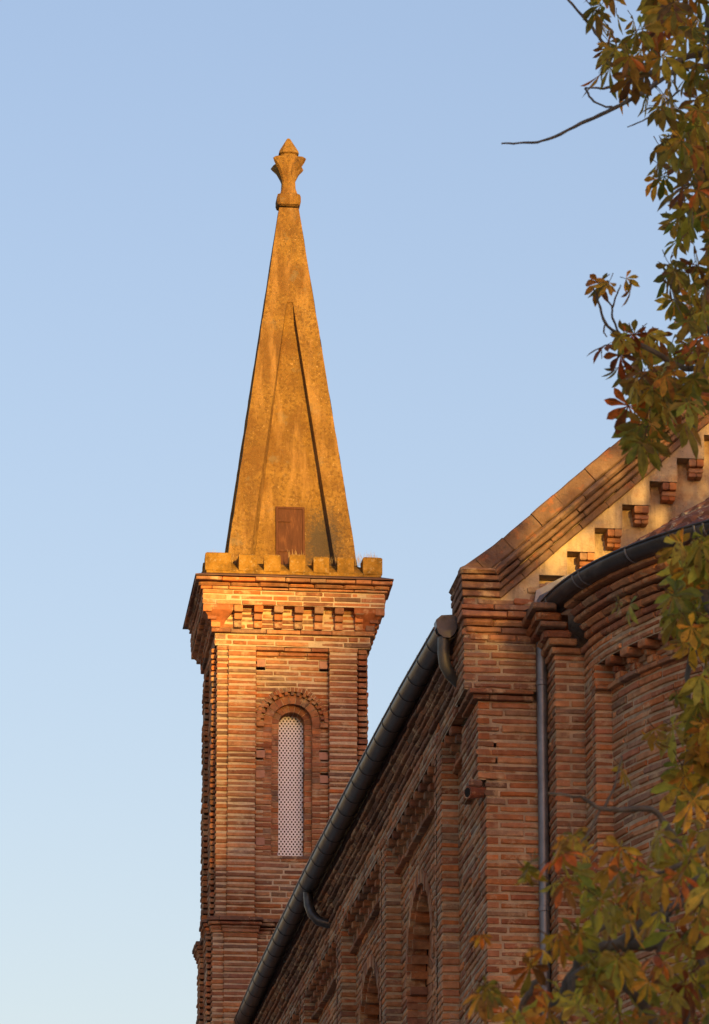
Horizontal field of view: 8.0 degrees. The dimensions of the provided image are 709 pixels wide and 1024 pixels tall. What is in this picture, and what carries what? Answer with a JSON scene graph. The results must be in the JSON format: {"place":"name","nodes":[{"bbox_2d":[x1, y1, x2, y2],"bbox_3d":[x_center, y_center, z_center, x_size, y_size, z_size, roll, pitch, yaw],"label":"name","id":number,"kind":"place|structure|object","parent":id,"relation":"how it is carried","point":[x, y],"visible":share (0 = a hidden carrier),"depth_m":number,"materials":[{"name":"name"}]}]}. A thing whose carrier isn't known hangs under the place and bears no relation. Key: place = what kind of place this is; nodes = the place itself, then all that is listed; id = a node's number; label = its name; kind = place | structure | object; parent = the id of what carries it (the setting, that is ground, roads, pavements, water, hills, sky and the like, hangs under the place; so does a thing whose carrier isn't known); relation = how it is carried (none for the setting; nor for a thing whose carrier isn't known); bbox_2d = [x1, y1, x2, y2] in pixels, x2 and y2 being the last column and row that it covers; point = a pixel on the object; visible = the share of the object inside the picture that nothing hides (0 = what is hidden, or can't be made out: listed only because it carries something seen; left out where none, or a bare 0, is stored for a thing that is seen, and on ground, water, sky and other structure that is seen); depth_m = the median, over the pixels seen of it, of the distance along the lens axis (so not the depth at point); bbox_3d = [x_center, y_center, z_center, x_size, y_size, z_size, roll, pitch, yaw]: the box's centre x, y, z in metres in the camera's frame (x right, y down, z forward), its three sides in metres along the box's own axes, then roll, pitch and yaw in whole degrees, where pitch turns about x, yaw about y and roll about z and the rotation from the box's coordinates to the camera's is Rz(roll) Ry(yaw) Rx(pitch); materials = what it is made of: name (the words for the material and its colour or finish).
{"place":"outdoors","nodes":[
{"label":"outdoors","id":0,"kind":"place"},
{"bbox_2d":[0,0,708,1023],"label":"sky","id":1,"kind":"structure","parent":0,"point":[450,264],"materials":[{"name":"blue"}]},
{"bbox_2d":[234,369,708,1023],"bbox_3d":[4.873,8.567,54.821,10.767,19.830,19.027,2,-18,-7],"label":"church nave","id":2,"kind":"structure","parent":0,"point":[406,889],"depth_m":47.66,"materials":[{"name":"brick"}]},
{"bbox_2d":[358,954,426,1023],"bbox_3d":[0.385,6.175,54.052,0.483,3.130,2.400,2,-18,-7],"label":"blind window","id":3,"kind":"structure","parent":2,"relation":"in","point":[368,1013],"depth_m":54.82,"materials":[{"name":"brick"}]},
{"bbox_2d":[404,869,434,1023],"bbox_3d":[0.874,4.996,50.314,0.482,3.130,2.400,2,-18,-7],"label":"blind window","id":4,"kind":"structure","parent":2,"relation":"in","point":[420,934],"depth_m":51.23,"materials":[{"name":"brick"}]},
{"label":"ground","id":5,"kind":"structure","parent":0,"visible":0},
{"bbox_2d":[183,138,393,1023],"bbox_3d":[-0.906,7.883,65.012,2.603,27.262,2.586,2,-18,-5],"label":"bell tower","id":6,"kind":"structure","parent":5,"relation":"on","point":[281,647],"depth_m":65.89,"materials":[{"name":"brick"}]},
{"bbox_2d":[256,687,328,858],"bbox_3d":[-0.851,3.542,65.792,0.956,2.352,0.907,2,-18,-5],"label":"arched window","id":7,"kind":"structure","parent":6,"relation":"in","point":[292,718],"depth_m":65.63,"materials":[{"name":"brick"}]},
{"bbox_2d":[210,550,375,565],"bbox_3d":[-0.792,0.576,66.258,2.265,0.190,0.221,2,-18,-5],"label":"dry grass","id":8,"kind":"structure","parent":6,"relation":"on","point":[335,557],"depth_m":66.34,"materials":[{"name":"brown plant"}]},
{"bbox_2d":[462,0,708,1023],"bbox_3d":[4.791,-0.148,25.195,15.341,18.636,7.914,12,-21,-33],"label":"chestnut tree","id":9,"kind":"object","parent":5,"relation":"on","point":[660,398],"visible":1,"depth_m":22.20,"materials":[{"name":"green plant"}]},
{"bbox_2d":[521,497,708,1023],"bbox_3d":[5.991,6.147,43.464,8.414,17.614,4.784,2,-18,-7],"label":"church apse","id":10,"kind":"structure","parent":5,"relation":"on","point":[602,700],"depth_m":45.59,"materials":[{"name":"brick"}]}
]}

